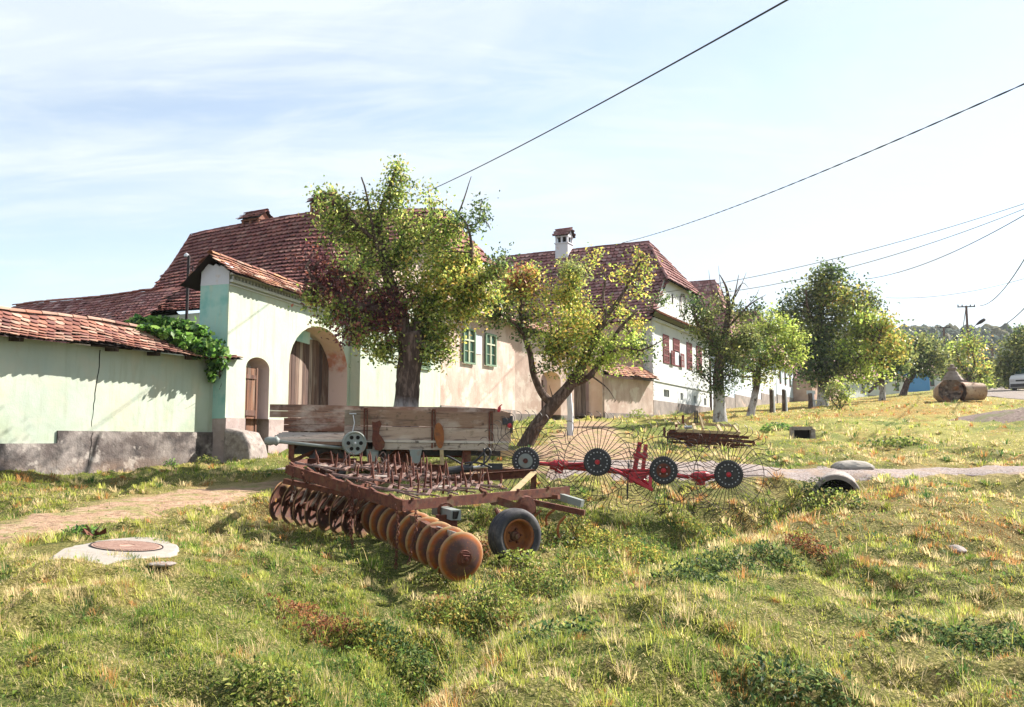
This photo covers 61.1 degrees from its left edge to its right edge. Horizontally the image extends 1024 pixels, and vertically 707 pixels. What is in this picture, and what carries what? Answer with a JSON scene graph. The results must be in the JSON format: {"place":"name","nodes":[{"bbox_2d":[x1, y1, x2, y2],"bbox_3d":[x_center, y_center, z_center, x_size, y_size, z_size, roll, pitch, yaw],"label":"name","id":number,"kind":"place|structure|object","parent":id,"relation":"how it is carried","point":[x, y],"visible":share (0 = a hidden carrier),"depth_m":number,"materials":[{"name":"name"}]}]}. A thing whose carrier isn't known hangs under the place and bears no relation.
{"place":"outdoors","nodes":[
{"label":"outdoors","id":0,"kind":"place"},
{"bbox_2d":[0,465,550,538],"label":"dirt path","id":1,"kind":"structure","parent":0,"point":[136,507],"depth_m":12.79,"materials":[{"name":"soil"}]},
{"bbox_2d":[0,389,1023,706],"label":"ground","id":2,"kind":"structure","parent":0,"point":[1008,669],"depth_m":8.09,"materials":[{"name":"plant"}]},
{"bbox_2d":[55,524,107,538],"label":"weed","id":3,"kind":"object","parent":2,"relation":"on","point":[77,529],"visible":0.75,"depth_m":9.47,"materials":[{"name":"green plant"}]},
{"bbox_2d":[0,287,181,349],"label":"barn","id":4,"kind":"structure","parent":2,"relation":"on","point":[120,307],"depth_m":32.21,"materials":[{"name":"tile"}]},
{"bbox_2d":[80,525,106,535],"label":"dead leaf","id":5,"kind":"object","parent":2,"relation":"on","point":[96,532],"visible":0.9,"depth_m":9.44,"materials":[{"name":"plant"}]},
{"bbox_2d":[48,537,178,563],"bbox_3d":[-3.898,2.031,8.676,1.006,0.254,1.999,0,-6,0],"label":"manhole","id":6,"kind":"object","parent":2,"relation":"on","point":[146,547],"visible":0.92,"depth_m":8.59,"materials":[{"name":"concrete"}]},
{"bbox_2d":[0,306,242,474],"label":"garden wall","id":7,"kind":"structure","parent":2,"relation":"on","point":[102,402],"depth_m":18.75,"materials":[{"name":"green paint"}]},
{"bbox_2d":[124,313,231,389],"bbox_3d":[-7.977,0.376,20.813,2.522,2.651,1.271,3,-7,-30],"label":"grape vine","id":8,"kind":"object","parent":7,"relation":"on","point":[182,333],"visible":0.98,"depth_m":20.86,"materials":[{"name":"green plant"}]},
{"bbox_2d":[147,561,175,567],"bbox_3d":[-3.228,1.942,7.979,0.256,0.055,0.174,0,-6,0],"label":"stone","id":9,"kind":"object","parent":2,"relation":"on","point":[163,563],"visible":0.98,"depth_m":7.93,"materials":[{"name":"stone"}]},
{"bbox_2d":[163,458,180,467],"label":"weed","id":10,"kind":"object","parent":2,"relation":"on","point":[173,464],"visible":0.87,"depth_m":19.19,"materials":[{"name":"green plant"}]},
{"bbox_2d":[184,253,192,355],"bbox_3d":[-9.269,-0.037,24.625,0.275,5.749,0.138,0,-6,0],"label":"iron pole","id":11,"kind":"object","parent":2,"relation":"on","point":[187,255],"visible":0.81,"depth_m":24.77,"materials":[{"name":"metal"}]},
{"bbox_2d":[194,454,220,465],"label":"weed","id":12,"kind":"object","parent":2,"relation":"on","point":[205,458],"visible":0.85,"depth_m":20.45,"materials":[{"name":"green plant"}]},
{"bbox_2d":[223,428,267,462],"bbox_3d":[-6.628,2.366,21.675,0.830,1.008,0.804,-2,-6,19],"label":"kerb stone","id":13,"kind":"object","parent":2,"relation":"on","point":[239,444],"visible":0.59,"depth_m":21.38,"materials":[{"name":"stone"}]},
{"bbox_2d":[180,250,350,463],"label":"gate wall","id":14,"kind":"structure","parent":2,"relation":"on","point":[256,323],"depth_m":23.29,"materials":[{"name":"white paint"}]},
{"bbox_2d":[245,368,255,431],"bbox_3d":[-6.902,1.520,22.647,0.057,2.290,0.553,-2,-6,19],"label":"small door","id":15,"kind":"structure","parent":14,"relation":"in","point":[250,383],"depth_m":22.73,"materials":[{"name":"brown wood"}]},
{"bbox_2d":[132,191,521,426],"bbox_3d":[-8.311,-1.112,35.296,14.814,11.201,12.004,-3,-6,27],"label":"farmhouse","id":16,"kind":"object","parent":2,"relation":"on","point":[481,374],"visible":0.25,"depth_m":33.82,"materials":[{"name":"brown paint"}]},
{"bbox_2d":[421,360,430,369],"bbox_3d":[-3.071,0.029,30.588,0.121,1.096,0.634,-3,-6,27],"label":"window","id":17,"kind":"structure","parent":16,"relation":"in","point":[422,368],"depth_m":30.60,"materials":[{"name":"green glass"}]},
{"bbox_2d":[463,327,475,364],"bbox_3d":[-1.640,-0.277,33.337,0.081,1.369,0.926,-3,-6,27],"label":"window","id":18,"kind":"structure","parent":16,"relation":"in","point":[469,357],"depth_m":33.35,"materials":[{"name":"green paint"}]},
{"bbox_2d":[485,333,496,366],"bbox_3d":[-0.853,-0.138,34.884,0.081,1.307,0.901,-3,-6,27],"label":"window","id":19,"kind":"structure","parent":16,"relation":"in","point":[490,341],"depth_m":34.89,"materials":[{"name":"green paint"}]},
{"bbox_2d":[416,0,787,196],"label":"overhead cable","id":20,"kind":"object","parent":16,"relation":"attached to","point":[757,16],"visible":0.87,"depth_m":13.86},
{"bbox_2d":[264,404,515,480],"bbox_3d":[-2.350,1.840,17.598,5.291,1.685,2.478,1,-6,-9],"label":"farm trailer","id":21,"kind":"object","parent":2,"relation":"on","point":[450,431],"visible":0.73,"depth_m":16.91,"materials":[{"name":"brown wood"}]},
{"bbox_2d":[280,153,521,458],"bbox_3d":[-2.431,-1.022,20.350,5.309,7.606,3.761,0,-6,0],"label":"pear tree","id":22,"kind":"object","parent":2,"relation":"on","point":[417,341],"visible":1,"depth_m":20.16,"materials":[{"name":"green plant"}]},
{"bbox_2d":[269,447,585,581],"bbox_3d":[-1.137,2.058,12.326,5.114,1.431,3.776,-6,-8,44],"label":"disc harrow","id":23,"kind":"object","parent":2,"relation":"on","point":[445,544],"visible":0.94,"depth_m":11.20,"materials":[{"name":"metal"}]},
{"bbox_2d":[291,466,295,519],"bbox_3d":[-2.946,1.879,11.692,0.054,0.735,0.176,0,-6,0],"label":"chain","id":24,"kind":"object","parent":23,"relation":"hanging from","point":[292,491],"visible":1,"depth_m":11.69,"materials":[{"name":"metal"}]},
{"bbox_2d":[300,469,310,483],"bbox_3d":[-2.722,1.639,11.574,0.227,0.217,0.094,3,-6,-29],"label":"chain","id":25,"kind":"object","parent":23,"relation":"hanging from","point":[304,478],"visible":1,"depth_m":11.56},
{"bbox_2d":[348,485,354,547],"bbox_3d":[-2.019,2.051,10.940,0.103,0.777,0.070,-4,-7,34],"label":"chain","id":26,"kind":"object","parent":23,"relation":"hanging from","point":[351,514],"visible":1,"depth_m":10.95,"materials":[{"name":"metal"}]},
{"bbox_2d":[347,487,360,514],"bbox_3d":[-1.981,1.853,10.915,0.218,0.354,0.058,-4,-7,35],"label":"chain","id":27,"kind":"object","parent":23,"relation":"hanging from","point":[357,508],"visible":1,"depth_m":10.88,"materials":[{"name":"metal"}]},
{"bbox_2d":[289,450,429,472],"bbox_3d":[-2.232,1.591,12.793,0.987,0.344,2.433,-4,-7,36],"label":"spike harrow","id":28,"kind":"object","parent":23,"relation":"on","point":[337,465],"visible":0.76,"depth_m":12.60,"materials":[{"name":"metal"}]},
{"bbox_2d":[325,456,466,485],"bbox_3d":[-1.625,1.650,12.216,0.962,0.366,2.324,-4,-7,37],"label":"spike harrow","id":29,"kind":"object","parent":23,"relation":"on","point":[375,476],"visible":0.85,"depth_m":12.13,"materials":[{"name":"metal"}]},
{"bbox_2d":[394,504,399,568],"bbox_3d":[-1.341,2.123,10.100,0.066,0.740,0.130,0,-6,0],"label":"chain","id":30,"kind":"object","parent":23,"relation":"hanging from","point":[397,536],"visible":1,"depth_m":10.10,"materials":[{"name":"metal"}]},
{"bbox_2d":[407,508,417,565],"bbox_3d":[-1.129,2.101,9.963,0.068,0.635,0.186,-3,-6,26],"label":"chain","id":31,"kind":"object","parent":23,"relation":"hanging from","point":[413,540],"visible":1,"depth_m":9.95,"materials":[{"name":"metal"}]},
{"bbox_2d":[366,466,507,498],"bbox_3d":[-1.000,1.723,11.635,0.970,0.391,2.238,-4,-7,37],"label":"spike harrow","id":32,"kind":"object","parent":23,"relation":"on","point":[443,487],"visible":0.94,"depth_m":11.55,"materials":[{"name":"metal"}]},
{"bbox_2d":[413,564,475,583],"bbox_3d":[-0.762,2.443,9.710,0.713,0.262,0.434,0,-6,0],"label":"weed","id":33,"kind":"object","parent":2,"relation":"on","point":[424,578],"visible":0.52,"depth_m":9.62,"materials":[{"name":"green plant"}]},
{"bbox_2d":[474,534,490,559],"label":"weed","id":34,"kind":"object","parent":2,"relation":"on","point":[482,542],"visible":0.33,"depth_m":11.36,"materials":[{"name":"green plant"}]},
{"bbox_2d":[474,507,502,527],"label":"weed","id":35,"kind":"object","parent":2,"relation":"on","point":[490,516],"visible":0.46,"depth_m":12.91,"materials":[{"name":"green plant"}]},
{"bbox_2d":[0,473,1023,706],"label":"ground cover","id":36,"kind":"object","parent":2,"relation":"on","point":[364,624],"visible":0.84,"depth_m":7.54,"materials":[{"name":"green plant"}]},
{"bbox_2d":[492,547,545,566],"bbox_3d":[0.082,2.483,10.573,0.667,0.247,0.418,0,-6,0],"label":"weed","id":37,"kind":"object","parent":2,"relation":"on","point":[520,558],"visible":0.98,"depth_m":10.53,"materials":[{"name":"green plant"}]},
{"bbox_2d":[524,415,553,424],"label":"weed","id":38,"kind":"object","parent":2,"relation":"on","point":[531,417],"visible":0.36,"depth_m":34.31,"materials":[{"name":"green plant"}]},
{"bbox_2d":[539,518,575,544],"bbox_3d":[0.501,2.521,12.287,0.819,0.388,0.486,0,-6,0],"label":"weed","id":39,"kind":"object","parent":2,"relation":"on","point":[548,540],"visible":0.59,"depth_m":12.22,"materials":[{"name":"green plant"}]},
{"bbox_2d":[513,319,603,420],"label":"peach gate wall","id":40,"kind":"structure","parent":2,"relation":"on","point":[528,399],"depth_m":38.83,"materials":[{"name":"paint"}]},
{"bbox_2d":[541,380,542,408],"bbox_3d":[1.145,2.132,38.707,0.060,1.924,0.719,-5,-8,41],"label":"small door","id":41,"kind":"structure","parent":40,"relation":"in","point":[541,380],"depth_m":38.91,"materials":[{"name":"brown wood"}]},
{"bbox_2d":[566,346,572,435],"bbox_3d":[1.893,1.068,26.974,0.451,3.405,0.208,-3,-6,26],"label":"post","id":42,"kind":"object","parent":2,"relation":"on","point":[569,415],"visible":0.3,"depth_m":26.88,"materials":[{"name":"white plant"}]},
{"bbox_2d":[474,242,676,446],"bbox_3d":[1.657,-0.116,21.983,5.433,5.727,2.728,0,-6,0],"label":"leaning tree","id":43,"kind":"object","parent":2,"relation":"on","point":[557,347],"visible":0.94,"depth_m":21.88,"materials":[{"name":"green plant"}]},
{"bbox_2d":[556,513,598,535],"bbox_3d":[0.938,2.497,12.674,0.646,0.338,0.405,0,-6,0],"label":"weed","id":44,"kind":"object","parent":2,"relation":"on","point":[579,521],"visible":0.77,"depth_m":12.63,"materials":[{"name":"green plant"}]},
{"bbox_2d":[492,227,711,415],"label":"white house","id":45,"kind":"structure","parent":2,"relation":"on","point":[674,390],"depth_m":49.67,"materials":[{"name":"paint"}]},
{"bbox_2d":[663,334,669,363],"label":"window","id":46,"kind":"structure","parent":45,"relation":"in","point":[664,341],"depth_m":47.31,"materials":[{"name":"red wood"}]},
{"bbox_2d":[671,338,684,367],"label":"window","id":47,"kind":"structure","parent":45,"relation":"in","point":[675,360],"depth_m":49.22,"materials":[{"name":"red wood"}]},
{"bbox_2d":[686,342,692,369],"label":"window","id":48,"kind":"structure","parent":45,"relation":"in","point":[689,356],"depth_m":51.48,"materials":[{"name":"red wood"}]},
{"bbox_2d":[696,345,701,372],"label":"window","id":49,"kind":"structure","parent":45,"relation":"in","point":[697,353],"depth_m":53.42,"materials":[{"name":"red wood"}]},
{"bbox_2d":[623,83,1023,242],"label":"overhead cable","id":50,"kind":"object","parent":45,"relation":"attached to","point":[857,156],"visible":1,"depth_m":23.93,"materials":[{"name":"rubber"}]},
{"bbox_2d":[663,204,1021,292],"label":"overhead cable","id":51,"kind":"object","parent":45,"relation":"attached to","point":[850,254],"visible":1,"depth_m":42.83,"materials":[{"name":"rubber"}]},
{"bbox_2d":[670,209,1022,297],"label":"overhead cable","id":52,"kind":"object","parent":45,"relation":"attached to","point":[867,262],"visible":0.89,"depth_m":41.16,"materials":[{"name":"rubber"}]},
{"bbox_2d":[476,410,782,526],"bbox_3d":[1.833,1.839,14.013,4.873,1.857,0.430,-1,-6,8],"label":"wheel rake","id":53,"kind":"object","parent":2,"relation":"on","point":[664,470],"visible":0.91,"depth_m":13.87,"materials":[{"name":"red metal"}]},
{"bbox_2d":[603,364,659,417],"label":"wall","id":54,"kind":"structure","parent":2,"relation":"on","point":[629,395],"depth_m":43.12,"materials":[{"name":"beige paint"}]},
{"bbox_2d":[626,408,648,417],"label":"weed","id":55,"kind":"object","parent":2,"relation":"on","point":[638,413],"visible":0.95,"depth_m":39.86,"materials":[{"name":"green plant"}]},
{"bbox_2d":[657,499,669,513],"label":"weed","id":56,"kind":"object","parent":2,"relation":"on","point":[660,506],"visible":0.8,"depth_m":13.90,"materials":[{"name":"green plant"}]},
{"bbox_2d":[649,439,682,450],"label":"weed","id":57,"kind":"object","parent":2,"relation":"on","point":[669,445],"visible":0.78,"depth_m":20.02,"materials":[{"name":"green plant"}]},
{"bbox_2d":[663,411,756,449],"bbox_3d":[5.423,2.149,24.146,2.449,1.136,1.390,0,-6,0],"label":"roller cultivator","id":58,"kind":"object","parent":2,"relation":"on","point":[704,433],"visible":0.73,"depth_m":23.86,"materials":[{"name":"black metal"}]},
{"bbox_2d":[709,361,713,410],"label":"yard gate","id":59,"kind":"structure","parent":2,"relation":"on","point":[711,401],"depth_m":55.81,"materials":[{"name":"brown wood"}]},
{"bbox_2d":[671,266,773,421],"bbox_3d":[8.707,-0.314,36.160,4.465,6.800,2.847,0,-6,0],"label":"dark tree","id":60,"kind":"object","parent":2,"relation":"on","point":[720,350],"visible":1,"depth_m":35.99,"materials":[{"name":"green plant"}]},
{"bbox_2d":[689,279,761,407],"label":"house","id":61,"kind":"structure","parent":2,"relation":"on","point":[742,396],"depth_m":66.27,"materials":[{"name":"white paint"}]},
{"bbox_2d":[724,363,734,408],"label":"street wall","id":62,"kind":"structure","parent":2,"relation":"on","point":[730,401],"depth_m":60.53,"materials":[{"name":"white paint"}]},
{"bbox_2d":[734,310,793,402],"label":"house","id":63,"kind":"structure","parent":2,"relation":"on","point":[782,383],"depth_m":81.03,"materials":[{"name":"white paint"}]},
{"bbox_2d":[761,369,776,404],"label":"street wall","id":64,"kind":"structure","parent":2,"relation":"on","point":[765,398],"depth_m":73.07,"materials":[{"name":"white paint"}]},
{"bbox_2d":[769,389,774,412],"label":"post","id":65,"kind":"object","parent":2,"relation":"on","point":[772,399],"visible":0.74,"depth_m":45.90,"materials":[{"name":"grey wood"}]},
{"bbox_2d":[724,301,822,415],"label":"lime tree","id":66,"kind":"object","parent":2,"relation":"on","point":[775,330],"visible":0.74,"depth_m":41.05,"materials":[{"name":"green plant"}]},
{"bbox_2d":[760,422,790,430],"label":"weed","id":67,"kind":"object","parent":2,"relation":"on","point":[782,425],"visible":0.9,"depth_m":30.25,"materials":[{"name":"green plant"}]},
{"bbox_2d":[782,389,787,410],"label":"post","id":68,"kind":"object","parent":2,"relation":"on","point":[784,401],"visible":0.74,"depth_m":46.91,"materials":[{"name":"grey wood"}]},
{"bbox_2d":[789,426,815,438],"bbox_3d":[9.100,2.518,27.219,0.755,0.455,0.230,0,-6,0],"label":"culvert headwall","id":69,"kind":"object","parent":2,"relation":"on","point":[806,432],"visible":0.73,"depth_m":27.16,"materials":[{"name":"concrete"}]},
{"bbox_2d":[808,393,814,407],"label":"post","id":70,"kind":"object","parent":2,"relation":"on","point":[811,399],"visible":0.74,"depth_m":49.89,"materials":[{"name":"grey wood"}]},
{"bbox_2d":[793,361,839,401],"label":"house","id":71,"kind":"structure","parent":2,"relation":"on","point":[800,395],"depth_m":84.55,"materials":[{"name":"paint"}]},
{"bbox_2d":[806,390,827,405],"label":"garden bench","id":72,"kind":"object","parent":2,"relation":"on","point":[813,392],"visible":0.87,"depth_m":50.06,"materials":[{"name":"white paint"}]},
{"bbox_2d":[791,477,843,495],"bbox_3d":[5.324,2.296,15.018,0.947,0.374,0.606,0,-6,0],"label":"weed","id":73,"kind":"object","parent":2,"relation":"on","point":[808,486],"visible":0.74,"depth_m":14.92,"materials":[{"name":"green plant"}]},
{"bbox_2d":[813,470,860,496],"bbox_3d":[5.840,2.546,15.568,0.829,0.846,1.621,-2,-6,21],"label":"concrete pipe","id":74,"kind":"object","parent":2,"relation":"on","point":[847,481],"visible":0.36,"depth_m":14.92,"materials":[{"name":"concrete"}]},
{"bbox_2d":[801,487,872,509],"bbox_3d":[4.256,1.906,11.400,0.920,0.301,0.555,0,-6,0],"label":"weed","id":75,"kind":"object","parent":2,"relation":"on","point":[838,502],"visible":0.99,"depth_m":11.36,"materials":[{"name":"green plant"}]},
{"bbox_2d":[764,257,913,405],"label":"tree","id":76,"kind":"object","parent":2,"relation":"on","point":[822,294],"visible":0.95,"depth_m":54.28,"materials":[{"name":"green plant"}]},
{"bbox_2d":[819,371,860,410],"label":"shrub","id":77,"kind":"object","parent":2,"relation":"on","point":[841,393],"visible":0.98,"depth_m":43.89,"materials":[{"name":"green plant"}]},
{"bbox_2d":[834,360,867,397],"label":"house","id":78,"kind":"structure","parent":2,"relation":"on","point":[859,390],"depth_m":102.06,"materials":[{"name":"white paint"}]},
{"bbox_2d":[831,460,874,469],"bbox_3d":[6.551,2.162,16.695,0.749,0.222,0.609,0,-6,0],"label":"stone","id":79,"kind":"object","parent":2,"relation":"on","point":[850,464],"visible":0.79,"depth_m":16.47,"materials":[{"name":"stone"}]},
{"bbox_2d":[856,364,906,396],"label":"house","id":80,"kind":"structure","parent":2,"relation":"on","point":[889,388],"depth_m":106.84,"materials":[{"name":"white paint"}]},
{"bbox_2d":[851,319,926,400],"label":"leaning tree","id":81,"kind":"object","parent":2,"relation":"on","point":[882,393],"visible":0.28,"depth_m":59.81,"materials":[{"name":"green plant"}]},
{"bbox_2d":[859,435,929,447],"bbox_3d":[9.738,2.251,22.126,1.759,0.366,1.100,0,-6,0],"label":"weed","id":82,"kind":"object","parent":2,"relation":"on","point":[885,443],"visible":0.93,"depth_m":21.97,"materials":[{"name":"green plant"}]},
{"bbox_2d":[898,370,933,391],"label":"house","id":83,"kind":"structure","parent":2,"relation":"on","point":[920,384],"depth_m":113.06,"materials":[{"name":"blue paint"}]},
{"bbox_2d":[893,319,953,394],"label":"shade tree","id":84,"kind":"object","parent":2,"relation":"on","point":[933,357],"visible":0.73,"depth_m":71.76,"materials":[{"name":"green plant"}]},
{"bbox_2d":[919,364,961,389],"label":"house","id":85,"kind":"structure","parent":2,"relation":"on","point":[934,383],"depth_m":119.33,"materials":[{"name":"white paint"}]},
{"bbox_2d":[917,332,976,381],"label":"shade tree","id":86,"kind":"object","parent":2,"relation":"on","point":[935,343],"visible":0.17,"depth_m":95.11,"materials":[{"name":"green plant"}]},
{"bbox_2d":[937,326,957,355],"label":"utility pole","id":87,"kind":"object","parent":2,"relation":"on","point":[956,338],"visible":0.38,"depth_m":108.74,"materials":[{"name":"wood"}]},
{"bbox_2d":[933,380,963,402],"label":"hollow log","id":88,"kind":"object","parent":2,"relation":"on","point":[947,391],"visible":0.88,"depth_m":46.60,"materials":[{"name":"brown wood"}]},
{"bbox_2d":[941,364,967,381],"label":"shingled kiosk","id":89,"kind":"object","parent":2,"relation":"on","point":[952,373],"visible":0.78,"depth_m":61.85,"materials":[{"name":"grey wood"}]},
{"bbox_2d":[949,545,966,553],"bbox_3d":[4.854,2.148,9.493,0.229,0.114,0.207,4,-7,-34],"label":"stone","id":90,"kind":"object","parent":2,"relation":"on","point":[960,549],"visible":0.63,"depth_m":9.43,"materials":[{"name":"stone"}]},
{"bbox_2d":[942,325,999,388],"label":"tree","id":91,"kind":"object","parent":2,"relation":"on","point":[970,345],"visible":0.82,"depth_m":78.12,"materials":[{"name":"green plant"}]},
{"bbox_2d":[957,304,985,370],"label":"utility pole","id":92,"kind":"object","parent":2,"relation":"on","point":[980,321],"visible":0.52,"depth_m":85.65,"materials":[{"name":"wood"}]},
{"bbox_2d":[980,259,1023,305],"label":"overhead cable","id":93,"kind":"object","parent":92,"relation":"attached to","point":[1008,282],"visible":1,"depth_m":55.53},
{"bbox_2d":[986,308,1023,329],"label":"overhead cable","id":94,"kind":"object","parent":92,"relation":"attached to","point":[1009,321],"visible":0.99,"depth_m":84.17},
{"bbox_2d":[960,382,987,400],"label":"hollow log","id":95,"kind":"object","parent":2,"relation":"on","point":[974,391],"visible":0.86,"depth_m":46.52,"materials":[{"name":"brown wood"}]},
{"bbox_2d":[949,407,1023,423],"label":"dirt path","id":96,"kind":"structure","parent":2,"relation":"on","point":[1008,416],"depth_m":33.49,"materials":[{"name":"stone"}]},
{"bbox_2d":[977,358,1003,387],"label":"distant tree","id":97,"kind":"object","parent":2,"relation":"on","point":[1000,385],"visible":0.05,"depth_m":119.75,"materials":[{"name":"green plant"}]},
{"bbox_2d":[988,344,993,363],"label":"utility pole","id":98,"kind":"object","parent":2,"relation":"on","point":[992,353],"visible":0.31,"depth_m":125.57,"materials":[{"name":"concrete"}]},
{"bbox_2d":[988,369,1010,388],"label":"distant tree","id":99,"kind":"object","parent":2,"relation":"on","point":[1000,380],"visible":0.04,"depth_m":110.13,"materials":[{"name":"green plant"}]},
{"bbox_2d":[981,322,1023,389],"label":"broad tree","id":100,"kind":"object","parent":2,"relation":"on","point":[1009,364],"visible":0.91,"depth_m":69.97,"materials":[{"name":"green plant"}]},
{"bbox_2d":[1009,368,1023,389],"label":"van","id":101,"kind":"object","parent":2,"relation":"on","point":[1016,380],"visible":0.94,"depth_m":68.47,"materials":[{"name":"white metal"}]},
{"bbox_2d":[0,0,1023,328],"label":"sky","id":102,"kind":"structure","parent":0,"point":[130,129],"materials":[{"name":"blue"}]},
{"bbox_2d":[531,421,657,461],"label":"yard path","id":103,"kind":"structure","parent":0,"point":[574,442],"depth_m":23.12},
{"bbox_2d":[546,460,1023,486],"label":"gravel track","id":104,"kind":"structure","parent":0,"point":[820,472],"depth_m":16.65,"materials":[{"name":"gravel"}]},
{"bbox_2d":[868,215,1023,278],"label":"overhead cable","id":105,"kind":"object","parent":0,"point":[954,251],"visible":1,"depth_m":40.72,"materials":[{"name":"rubber"}]},
{"bbox_2d":[917,279,1021,297],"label":"overhead cable","id":106,"kind":"object","parent":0,"point":[969,291],"visible":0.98,"depth_m":61.55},
{"bbox_2d":[987,387,1023,398],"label":"village road","id":107,"kind":"structure","parent":0,"point":[1007,393],"depth_m":61.10,"materials":[{"name":"asphalt"}]},
{"bbox_3d":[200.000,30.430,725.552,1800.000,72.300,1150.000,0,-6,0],"label":"hills","id":108,"kind":"structure","parent":0,"visible":0},
{"bbox_2d":[776,322,1022,382],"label":"forest","id":109,"kind":"object","parent":108,"relation":"on","point":[955,330],"visible":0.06,"depth_m":343.84,"materials":[{"name":"green plant"}]}
]}

